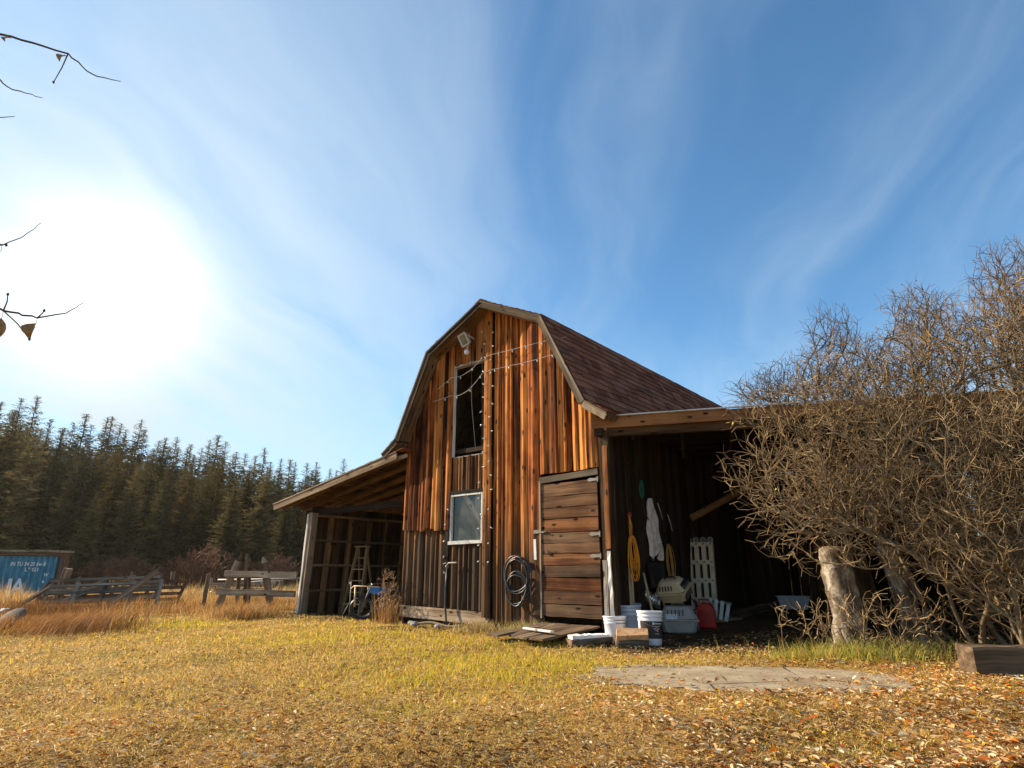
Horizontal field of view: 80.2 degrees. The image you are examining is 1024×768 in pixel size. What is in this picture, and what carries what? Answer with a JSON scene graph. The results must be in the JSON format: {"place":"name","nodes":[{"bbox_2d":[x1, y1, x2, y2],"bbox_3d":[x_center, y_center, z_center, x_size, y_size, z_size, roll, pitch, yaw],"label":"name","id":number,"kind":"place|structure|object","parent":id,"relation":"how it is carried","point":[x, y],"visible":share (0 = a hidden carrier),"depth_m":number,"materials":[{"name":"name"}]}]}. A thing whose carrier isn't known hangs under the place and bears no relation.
{"place":"outdoors","nodes":[
{"label":"outdoors","id":0,"kind":"place"},
{"bbox_2d":[0,292,83,340],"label":"tree twig","id":1,"kind":"object","parent":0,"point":[27,330],"visible":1,"depth_m":2.37,"materials":[{"name":"brown plant"}]},
{"bbox_2d":[0,33,120,83],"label":"tree twig","id":2,"kind":"object","parent":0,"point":[58,56],"visible":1,"depth_m":2.76,"materials":[{"name":"brown plant"}]},
{"bbox_2d":[0,589,296,627],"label":"tall grass","id":3,"kind":"structure","parent":0,"point":[182,609],"depth_m":13.46,"materials":[{"name":"plant"}]},
{"bbox_2d":[0,545,1023,767],"bbox_3d":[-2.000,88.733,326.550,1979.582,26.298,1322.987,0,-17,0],"label":"ground","id":4,"kind":"structure","parent":0,"point":[764,622],"depth_m":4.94,"materials":[{"name":"plant"}]},
{"bbox_2d":[0,608,26,629],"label":"old boat","id":5,"kind":"object","parent":4,"relation":"on","point":[21,611],"visible":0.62,"depth_m":10.57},
{"bbox_2d":[0,410,41,549],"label":"spruce tree","id":6,"kind":"object","parent":4,"relation":"on","point":[8,450],"visible":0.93,"depth_m":60.49,"materials":[{"name":"green plant"}]},
{"bbox_2d":[0,427,55,549],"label":"spruce tree","id":7,"kind":"object","parent":4,"relation":"on","point":[23,471],"visible":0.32,"depth_m":65.58,"materials":[{"name":"green plant"}]},
{"bbox_2d":[0,554,65,596],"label":"shipping container","id":8,"kind":"object","parent":4,"relation":"on","point":[38,571],"visible":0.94,"depth_m":34.67,"materials":[{"name":"blue"}]},
{"bbox_2d":[6,433,60,547],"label":"spruce tree","id":9,"kind":"object","parent":4,"relation":"on","point":[44,465],"visible":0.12,"depth_m":73.03,"materials":[{"name":"green plant"}]},
{"bbox_2d":[22,395,47,456],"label":"spruce tree","id":10,"kind":"object","parent":4,"relation":"on","point":[36,403],"visible":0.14,"depth_m":111.57,"materials":[{"name":"green plant"}]},
{"bbox_2d":[11,448,62,549],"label":"spruce tree","id":11,"kind":"object","parent":4,"relation":"on","point":[39,513],"visible":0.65,"depth_m":62.70,"materials":[{"name":"green plant"}]},
{"bbox_2d":[0,550,74,573],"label":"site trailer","id":12,"kind":"object","parent":4,"relation":"on","point":[66,559],"visible":0.01,"depth_m":39.58,"materials":[{"name":"metal"}]},
{"bbox_2d":[42,428,73,524],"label":"spruce tree","id":13,"kind":"object","parent":4,"relation":"on","point":[60,443],"visible":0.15,"depth_m":80.39,"materials":[{"name":"green plant"}]},
{"bbox_2d":[32,461,98,557],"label":"spruce tree","id":14,"kind":"object","parent":4,"relation":"on","point":[71,516],"visible":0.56,"depth_m":60.35,"materials":[{"name":"green plant"}]},
{"bbox_2d":[45,452,95,550],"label":"spruce tree","id":15,"kind":"object","parent":4,"relation":"on","point":[67,479],"visible":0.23,"depth_m":76.25,"materials":[{"name":"green plant"}]},
{"bbox_2d":[52,450,99,557],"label":"spruce tree","id":16,"kind":"object","parent":4,"relation":"on","point":[89,457],"visible":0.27,"depth_m":77.34,"materials":[{"name":"green plant"}]},
{"bbox_2d":[56,413,97,472],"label":"spruce tree","id":17,"kind":"object","parent":4,"relation":"on","point":[79,437],"visible":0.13,"depth_m":99.01,"materials":[{"name":"green plant"}]},
{"bbox_2d":[64,491,104,582],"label":"spruce tree","id":18,"kind":"object","parent":4,"relation":"on","point":[85,552],"visible":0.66,"depth_m":54.15,"materials":[{"name":"green plant"}]},
{"bbox_2d":[0,606,175,640],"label":"grass clump","id":19,"kind":"object","parent":4,"relation":"on","point":[62,624],"visible":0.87,"depth_m":9.23,"materials":[{"name":"plant"}]},
{"bbox_2d":[77,453,102,529],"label":"pine tree","id":20,"kind":"object","parent":4,"relation":"on","point":[94,482],"visible":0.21,"depth_m":79.62,"materials":[{"name":"green plant"}]},
{"bbox_2d":[74,453,120,559],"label":"spruce tree","id":21,"kind":"object","parent":4,"relation":"on","point":[101,495],"visible":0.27,"depth_m":74.22,"materials":[{"name":"green plant"}]},
{"bbox_2d":[73,448,127,576],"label":"spruce tree","id":22,"kind":"object","parent":4,"relation":"on","point":[103,542],"visible":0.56,"depth_m":64.73,"materials":[{"name":"green plant"}]},
{"bbox_2d":[76,556,124,582],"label":"willow bush","id":23,"kind":"object","parent":4,"relation":"on","point":[94,572],"visible":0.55,"depth_m":51.25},
{"bbox_2d":[40,574,162,606],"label":"gate panel","id":24,"kind":"structure","parent":4,"relation":"on","point":[102,579],"depth_m":14.59,"materials":[{"name":"grey wood"}]},
{"bbox_2d":[40,579,163,610],"bbox_3d":[-9.406,4.857,13.965,2.625,0.707,0.648,3,-17,-9],"label":"fence","id":25,"kind":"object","parent":4,"relation":"on","point":[75,592],"depth_m":14.05,"materials":[{"name":"grey wood"}]},
{"bbox_2d":[91,417,113,474],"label":"conifer tree","id":26,"kind":"object","parent":4,"relation":"on","point":[103,446],"visible":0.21,"depth_m":106.72,"materials":[{"name":"green plant"}]},
{"bbox_2d":[0,595,214,617],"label":"grass clump","id":27,"kind":"object","parent":4,"relation":"on","point":[36,608],"visible":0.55,"depth_m":12.62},
{"bbox_2d":[34,579,188,605],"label":"gate panel","id":28,"kind":"structure","parent":4,"relation":"on","point":[183,586],"depth_m":15.11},
{"bbox_2d":[98,443,141,553],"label":"pine tree","id":29,"kind":"object","parent":4,"relation":"on","point":[126,478],"visible":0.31,"depth_m":76.40,"materials":[{"name":"green plant"}]},
{"bbox_2d":[96,466,148,575],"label":"spruce tree","id":30,"kind":"object","parent":4,"relation":"on","point":[124,543],"visible":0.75,"depth_m":58.33,"materials":[{"name":"green plant"}]},
{"bbox_2d":[101,553,148,586],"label":"willow bush","id":31,"kind":"object","parent":4,"relation":"on","point":[120,572],"visible":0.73,"depth_m":50.21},
{"bbox_2d":[104,569,158,605],"bbox_3d":[-8.536,4.609,13.542,1.119,0.929,0.095,3,-17,-10],"label":"leaning board","id":32,"kind":"object","parent":4,"relation":"on","point":[138,584],"visible":0.74,"depth_m":13.57,"materials":[{"name":"grey wood"}]},
{"bbox_2d":[102,458,161,576],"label":"spruce tree","id":33,"kind":"object","parent":4,"relation":"on","point":[143,476],"visible":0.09,"depth_m":80.04,"materials":[{"name":"green plant"}]},
{"bbox_2d":[106,455,158,579],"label":"spruce tree","id":34,"kind":"object","parent":4,"relation":"on","point":[147,515],"visible":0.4,"depth_m":65.98,"materials":[{"name":"green plant"}]},
{"bbox_2d":[124,419,151,470],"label":"conifer tree","id":35,"kind":"object","parent":4,"relation":"on","point":[137,436],"visible":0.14,"depth_m":101.02,"materials":[{"name":"green plant"}]},
{"bbox_2d":[131,430,150,472],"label":"spruce tree","id":36,"kind":"object","parent":4,"relation":"on","point":[143,439],"visible":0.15,"depth_m":99.74,"materials":[{"name":"green plant"}]},
{"bbox_2d":[0,578,298,606],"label":"meadow grass","id":37,"kind":"structure","parent":4,"relation":"on","point":[189,591],"depth_m":18.53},
{"bbox_2d":[130,475,179,585],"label":"spruce tree","id":38,"kind":"object","parent":4,"relation":"on","point":[156,535],"visible":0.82,"depth_m":56.06,"materials":[{"name":"green plant"}]},
{"bbox_2d":[135,466,180,572],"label":"spruce tree","id":39,"kind":"object","parent":4,"relation":"on","point":[170,500],"visible":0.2,"depth_m":77.03,"materials":[{"name":"green plant"}]},
{"bbox_2d":[138,443,180,495],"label":"spruce tree","id":40,"kind":"object","parent":4,"relation":"on","point":[159,465],"visible":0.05,"depth_m":88.98,"materials":[{"name":"green plant"}]},
{"bbox_2d":[152,446,183,526],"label":"conifer tree","id":41,"kind":"object","parent":4,"relation":"on","point":[175,471],"visible":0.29,"depth_m":86.10,"materials":[{"name":"green plant"}]},
{"bbox_2d":[159,467,191,564],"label":"spruce tree","id":42,"kind":"object","parent":4,"relation":"on","point":[180,491],"visible":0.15,"depth_m":79.46,"materials":[{"name":"green plant"}]},
{"bbox_2d":[156,458,200,579],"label":"spruce tree","id":43,"kind":"object","parent":4,"relation":"on","point":[178,531],"visible":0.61,"depth_m":68.40,"materials":[{"name":"green plant"}]},
{"bbox_2d":[153,555,206,586],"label":"willow bush","id":44,"kind":"object","parent":4,"relation":"on","point":[166,575],"visible":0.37,"depth_m":50.18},
{"bbox_2d":[174,480,210,580],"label":"spruce tree","id":45,"kind":"object","parent":4,"relation":"on","point":[194,539],"visible":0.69,"depth_m":61.02,"materials":[{"name":"green plant"}]},
{"bbox_2d":[168,542,232,590],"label":"willow bush","id":46,"kind":"object","parent":4,"relation":"on","point":[195,569],"visible":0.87,"depth_m":49.10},
{"bbox_2d":[175,461,227,581],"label":"spruce tree","id":47,"kind":"object","parent":4,"relation":"on","point":[212,514],"visible":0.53,"depth_m":68.64,"materials":[{"name":"green plant"}]},
{"bbox_2d":[185,466,230,557],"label":"pine tree","id":48,"kind":"object","parent":4,"relation":"on","point":[208,487],"visible":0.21,"depth_m":71.88,"materials":[{"name":"green plant"}]},
{"bbox_2d":[188,435,228,488],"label":"spruce tree","id":49,"kind":"object","parent":4,"relation":"on","point":[214,455],"visible":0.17,"depth_m":94.25,"materials":[{"name":"green plant"}]},
{"bbox_2d":[194,474,255,588],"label":"spruce tree","id":50,"kind":"object","parent":4,"relation":"on","point":[227,531],"visible":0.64,"depth_m":56.23,"materials":[{"name":"green plant"}]},
{"bbox_2d":[214,454,239,576],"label":"pine tree","id":51,"kind":"object","parent":4,"relation":"on","point":[231,477],"visible":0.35,"depth_m":74.94,"materials":[{"name":"green plant"}]},
{"bbox_2d":[179,599,299,621],"bbox_3d":[-5.395,4.482,12.100,2.274,0.380,2.500,0,-17,0],"label":"grass clump","id":52,"kind":"object","parent":4,"relation":"on","point":[247,612],"visible":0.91,"depth_m":11.87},
{"bbox_2d":[209,581,275,595],"bbox_3d":[-9.900,7.659,22.230,2.002,0.829,1.170,-2,-17,8],"label":"farm wagon","id":53,"kind":"object","parent":4,"relation":"on","point":[234,583],"visible":0.09,"depth_m":21.86,"materials":[{"name":"grey wood"}]},
{"bbox_2d":[223,465,268,560],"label":"pine tree","id":54,"kind":"object","parent":4,"relation":"on","point":[247,493],"visible":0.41,"depth_m":74.22,"materials":[{"name":"green plant"}]},
{"bbox_2d":[213,553,297,609],"bbox_3d":[-5.381,4.526,13.720,2.297,1.418,1.281,-7,-18,21],"label":"rail fence","id":55,"kind":"object","parent":4,"relation":"on","point":[246,592],"visible":0.91,"depth_m":13.42,"materials":[{"name":"grey wood"}]},
{"bbox_2d":[241,474,275,563],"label":"spruce tree","id":56,"kind":"object","parent":4,"relation":"on","point":[256,490],"visible":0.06,"depth_m":77.95,"materials":[{"name":"green plant"}]},
{"bbox_2d":[233,473,284,577],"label":"spruce tree","id":57,"kind":"object","parent":4,"relation":"on","point":[258,531],"visible":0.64,"depth_m":58.13,"materials":[{"name":"green plant"}]},
{"bbox_2d":[249,470,285,565],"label":"spruce tree","id":58,"kind":"object","parent":4,"relation":"on","point":[271,514],"visible":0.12,"depth_m":79.66,"materials":[{"name":"green plant"}]},
{"bbox_2d":[252,553,301,589],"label":"willow bush","id":59,"kind":"object","parent":4,"relation":"on","point":[277,568],"visible":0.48,"depth_m":50.60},
{"bbox_2d":[268,481,301,583],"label":"spruce tree","id":60,"kind":"object","parent":4,"relation":"on","point":[282,536],"visible":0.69,"depth_m":61.93,"materials":[{"name":"green plant"}]},
{"bbox_2d":[277,459,298,569],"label":"spruce tree","id":61,"kind":"object","parent":4,"relation":"on","point":[288,474],"visible":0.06,"depth_m":93.31,"materials":[{"name":"green plant"}]},
{"bbox_2d":[286,481,305,555],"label":"pine tree","id":62,"kind":"object","parent":4,"relation":"on","point":[295,533],"visible":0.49,"depth_m":74.89,"materials":[{"name":"green plant"}]},
{"bbox_2d":[292,485,311,581],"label":"spruce tree","id":63,"kind":"object","parent":4,"relation":"on","point":[303,530],"visible":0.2,"depth_m":65.59,"materials":[{"name":"green plant"}]},
{"bbox_2d":[272,448,420,613],"bbox_3d":[-2.611,3.504,13.582,4.477,3.117,3.611,-14,-22,38],"label":"lean to","id":64,"kind":"object","parent":4,"relation":"on","point":[362,505],"visible":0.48,"depth_m":13.57,"materials":[{"name":"brown wood"}]},
{"bbox_2d":[340,546,374,614],"bbox_3d":[-3.365,4.389,13.649,0.553,1.451,0.882,-6,-18,19],"label":"step ladder","id":65,"kind":"object","parent":4,"relation":"on","point":[364,569],"visible":0.89,"depth_m":13.57,"materials":[{"name":"grey wood"}]},
{"bbox_2d":[350,583,408,619],"bbox_3d":[-2.547,4.242,11.859,1.198,0.683,0.738,-7,-18,22],"label":"motorbike","id":66,"kind":"object","parent":4,"relation":"on","point":[372,590],"visible":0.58,"depth_m":11.84,"materials":[{"name":"black rubber"}]},
{"bbox_2d":[372,567,400,621],"bbox_3d":[-2.225,3.769,10.900,0.495,0.932,0.454,12,-21,-34],"label":"weed clump","id":67,"kind":"object","parent":4,"relation":"on","point":[383,586],"visible":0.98,"depth_m":10.86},
{"bbox_2d":[370,592,403,624],"bbox_3d":[-2.218,3.982,10.840,0.763,0.609,0.777,0,-17,0],"label":"grass clump","id":68,"kind":"object","parent":4,"relation":"on","point":[386,620],"visible":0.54,"depth_m":10.77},
{"bbox_2d":[437,619,510,634],"bbox_3d":[-0.505,3.632,9.153,1.262,0.237,1.150,5,-18,-15],"label":"grass clump","id":69,"kind":"object","parent":4,"relation":"on","point":[485,627],"visible":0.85,"depth_m":9.11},
{"bbox_2d":[0,628,1023,767],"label":"fallen leaves","id":70,"kind":"object","parent":4,"relation":"on","point":[983,756],"visible":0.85,"depth_m":3.46,"materials":[{"name":"plant"}]},
{"bbox_2d":[486,622,599,640],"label":"plank ramp","id":71,"kind":"structure","parent":4,"relation":"on","point":[545,631],"depth_m":8.04,"materials":[{"name":"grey wood"}]},
{"bbox_2d":[381,299,783,629],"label":"barn","id":72,"kind":"structure","parent":4,"relation":"on","point":[563,480],"depth_m":10.17,"materials":[{"name":"wood"}]},
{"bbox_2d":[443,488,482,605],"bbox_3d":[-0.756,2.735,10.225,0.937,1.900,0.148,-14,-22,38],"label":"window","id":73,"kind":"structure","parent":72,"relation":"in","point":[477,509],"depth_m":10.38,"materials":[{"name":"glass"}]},
{"bbox_2d":[483,332,493,567],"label":"string lights","id":74,"kind":"object","parent":72,"relation":"attached to","point":[490,456],"visible":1,"depth_m":10.19},
{"bbox_2d":[503,555,532,623],"bbox_3d":[0.089,3.130,9.209,0.577,1.047,0.121,-14,-22,38],"label":"hose coil","id":75,"kind":"object","parent":72,"relation":"hanging from","point":[527,578],"visible":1,"depth_m":9.19,"materials":[{"name":"black rubber"}]},
{"bbox_2d":[533,468,603,618],"bbox_3d":[0.796,2.332,8.896,1.205,2.087,0.080,-14,-22,38],"label":"door","id":76,"kind":"structure","parent":72,"relation":"in","point":[567,590],"depth_m":8.85,"materials":[{"name":"brown wood"}]},
{"bbox_2d":[627,512,639,581],"bbox_3d":[1.784,2.414,9.036,0.083,1.004,0.390,-14,-22,38],"label":"extension cord","id":77,"kind":"object","parent":72,"relation":"hanging from","point":[631,540],"visible":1,"depth_m":9.02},
{"bbox_2d":[646,497,663,560],"bbox_3d":[2.283,2.297,9.660,0.127,0.982,0.440,-14,-22,38],"label":"hanging cloth","id":78,"kind":"object","parent":72,"relation":"hanging from","point":[654,539],"visible":1,"depth_m":9.58,"materials":[{"name":"fabric"}]},
{"bbox_2d":[565,633,612,646],"bbox_3d":[0.963,3.189,7.576,0.542,0.141,0.266,4,-18,-14],"label":"flat log","id":79,"kind":"object","parent":4,"relation":"on","point":[576,640],"visible":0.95,"depth_m":7.50,"materials":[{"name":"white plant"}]},
{"bbox_2d":[603,616,625,640],"bbox_3d":[1.360,3.228,8.030,0.310,0.310,0.312,0,-19,0],"label":"bucket","id":80,"kind":"object","parent":4,"relation":"on","point":[612,624],"visible":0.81,"depth_m":7.94,"materials":[{"name":"white plastic"}]},
{"bbox_2d":[621,603,640,627],"bbox_3d":[1.658,3.366,8.630,0.382,0.460,0.379,-9,-16,30],"label":"bucket","id":81,"kind":"object","parent":4,"relation":"on","point":[630,614],"visible":0.46,"depth_m":8.50,"materials":[{"name":"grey plastic"}]},
{"bbox_2d":[614,628,648,647],"bbox_3d":[1.468,3.136,7.468,0.420,0.265,0.260,1,-17,-3],"label":"split log","id":82,"kind":"object","parent":4,"relation":"on","point":[633,637],"visible":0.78,"depth_m":7.38,"materials":[{"name":"brown wood"}]},
{"bbox_2d":[636,610,663,645],"bbox_3d":[1.756,3.094,7.717,0.344,0.405,0.340,4,-20,-8],"label":"bucket","id":83,"kind":"object","parent":4,"relation":"on","point":[651,622],"visible":0.94,"depth_m":7.61,"materials":[{"name":"white plastic"}]},
{"bbox_2d":[647,562,665,605],"bbox_3d":[2.252,3.238,9.192,0.197,1.035,0.400,-14,-22,38],"label":"scoop shovel","id":84,"kind":"object","parent":4,"relation":"on","point":[656,573],"visible":0.58,"depth_m":9.31,"materials":[{"name":"metal"}]},
{"bbox_2d":[662,603,699,633],"bbox_3d":[2.499,3.502,9.120,0.574,0.422,0.394,-4,-17,13],"label":"pet carrier","id":85,"kind":"object","parent":4,"relation":"on","point":[682,619],"visible":0.94,"depth_m":8.96,"materials":[{"name":"grey plastic"}]},
{"bbox_2d":[654,576,692,602],"bbox_3d":[2.426,3.076,9.180,0.494,0.362,0.394,-17,0,34],"label":"pet carrier","id":86,"kind":"object","parent":85,"relation":"on","point":[674,589],"visible":1,"depth_m":9.05,"materials":[{"name":"beige plastic"}]},
{"bbox_2d":[690,537,718,618],"bbox_3d":[3.267,3.344,10.431,0.470,1.405,0.151,-7,-28,23],"label":"pallet","id":87,"kind":"object","parent":4,"relation":"on","point":[704,562],"visible":0.81,"depth_m":10.42,"materials":[{"name":"wood"}]},
{"bbox_2d":[693,599,716,628],"bbox_3d":[2.967,3.536,9.381,0.329,0.423,0.180,-8,-19,24],"label":"fuel can","id":88,"kind":"object","parent":4,"relation":"on","point":[706,615],"visible":0.91,"depth_m":9.29,"materials":[{"name":"red plastic"}]},
{"bbox_2d":[707,598,731,621],"bbox_3d":[3.332,3.648,9.812,0.386,0.327,0.070,11,-43,13],"label":"step rack","id":89,"kind":"object","parent":4,"relation":"on","point":[716,602],"visible":0.75,"depth_m":9.80,"materials":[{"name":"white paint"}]},
{"bbox_2d":[576,664,917,695],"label":"concrete slab","id":90,"kind":"structure","parent":4,"relation":"on","point":[753,677],"depth_m":5.17,"materials":[{"name":"concrete"}]},
{"bbox_2d":[729,601,780,617],"bbox_3d":[4.550,4.181,11.269,0.098,0.231,2.413,-15,-22,39],"label":"timber","id":91,"kind":"object","parent":4,"relation":"on","point":[752,610],"visible":0.8,"depth_m":11.05,"materials":[{"name":"brown wood"}]},
{"bbox_2d":[774,609,818,612],"bbox_3d":[5.600,4.496,12.008,0.800,0.090,0.500,-5,-18,17],"label":"crate","id":92,"kind":"object","parent":4,"relation":"on","point":[796,611],"visible":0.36,"depth_m":11.81,"materials":[{"name":"brown wood"}]},
{"bbox_2d":[775,596,809,608],"bbox_3d":[5.550,4.314,12.012,0.600,0.235,0.400,-5,-18,17],"label":"plastic tub","id":93,"kind":"object","parent":92,"relation":"on","point":[802,601],"visible":0.99,"depth_m":11.87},
{"bbox_2d":[591,389,1023,627],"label":"open shed","id":94,"kind":"structure","parent":4,"relation":"on","point":[703,435],"depth_m":11.35,"materials":[{"name":"brown wood"}]},
{"bbox_2d":[717,299,903,503],"bbox_3d":[6.820,1.346,13.614,4.368,7.200,2.084,0,-17,0],"label":"bare shrub","id":95,"kind":"object","parent":4,"relation":"on","point":[827,369],"visible":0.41,"depth_m":14.04,"materials":[{"name":"plant"}]},
{"bbox_2d":[818,546,867,647],"bbox_3d":[3.918,2.534,7.181,0.414,1.190,0.421,0,-17,0],"label":"tree stump","id":96,"kind":"object","parent":4,"relation":"on","point":[838,580],"visible":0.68,"depth_m":7.09,"materials":[{"name":"wood"}]},
{"bbox_2d":[708,640,985,663],"bbox_3d":[3.496,2.746,6.257,3.180,0.222,0.986,0,-17,0],"label":"grass clump","id":97,"kind":"object","parent":4,"relation":"on","point":[842,654],"visible":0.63,"depth_m":6.20,"materials":[{"name":"plant"}]},
{"bbox_2d":[712,280,1023,650],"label":"bare bush","id":98,"kind":"object","parent":4,"relation":"on","point":[901,496],"visible":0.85,"depth_m":7.03,"materials":[{"name":"brown plant"}]},
{"bbox_2d":[743,628,1010,663],"bbox_3d":[3.952,2.830,6.604,3.554,0.294,1.656,0,-17,0],"label":"grass clump","id":99,"kind":"object","parent":4,"relation":"on","point":[877,646],"visible":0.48,"depth_m":6.45,"materials":[{"name":"plant"}]},
{"bbox_2d":[861,480,929,649],"bbox_3d":[4.535,2.133,7.232,0.413,1.993,0.277,-9,-19,27],"label":"trunk","id":100,"kind":"object","parent":4,"relation":"on","point":[900,585],"visible":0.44,"depth_m":7.07,"materials":[{"name":"brown plant"}]},
{"bbox_2d":[769,583,1023,652],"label":"dead canes","id":101,"kind":"object","parent":4,"relation":"on","point":[940,620],"visible":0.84,"depth_m":6.68,"materials":[{"name":"plant"}]},
{"bbox_2d":[848,280,997,399],"bbox_3d":[9.381,1.028,13.604,3.325,7.804,2.794,-8,-19,24],"label":"bare shrub","id":102,"kind":"object","parent":4,"relation":"on","point":[905,312],"visible":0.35,"depth_m":14.14,"materials":[{"name":"brown plant"}]},
{"bbox_2d":[899,243,1023,643],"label":"bare bush","id":103,"kind":"object","parent":4,"relation":"on","point":[1014,593],"visible":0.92,"depth_m":6.25,"materials":[{"name":"brown plant"}]},
{"bbox_2d":[943,234,1023,391],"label":"bare tree","id":104,"kind":"object","parent":4,"relation":"on","point":[989,279],"visible":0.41,"depth_m":14.55,"materials":[{"name":"brown plant"}]},
{"bbox_2d":[955,643,1023,677],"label":"timber beam","id":105,"kind":"structure","parent":4,"relation":"on","point":[986,659],"depth_m":5.14,"materials":[{"name":"brown wood"}]},
{"bbox_2d":[0,0,1023,534],"label":"sky","id":106,"kind":"structure","parent":0,"point":[265,231],"materials":[{"name":"blue"}]},
{"bbox_2d":[812,542,883,617],"bbox_3d":[5.743,3.347,10.429,0.898,1.250,0.364,-5,-18,17],"label":"plywood sheet","id":107,"kind":"object","parent":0,"point":[864,580],"visible":0.36,"depth_m":10.33,"materials":[{"name":"brown wood"}]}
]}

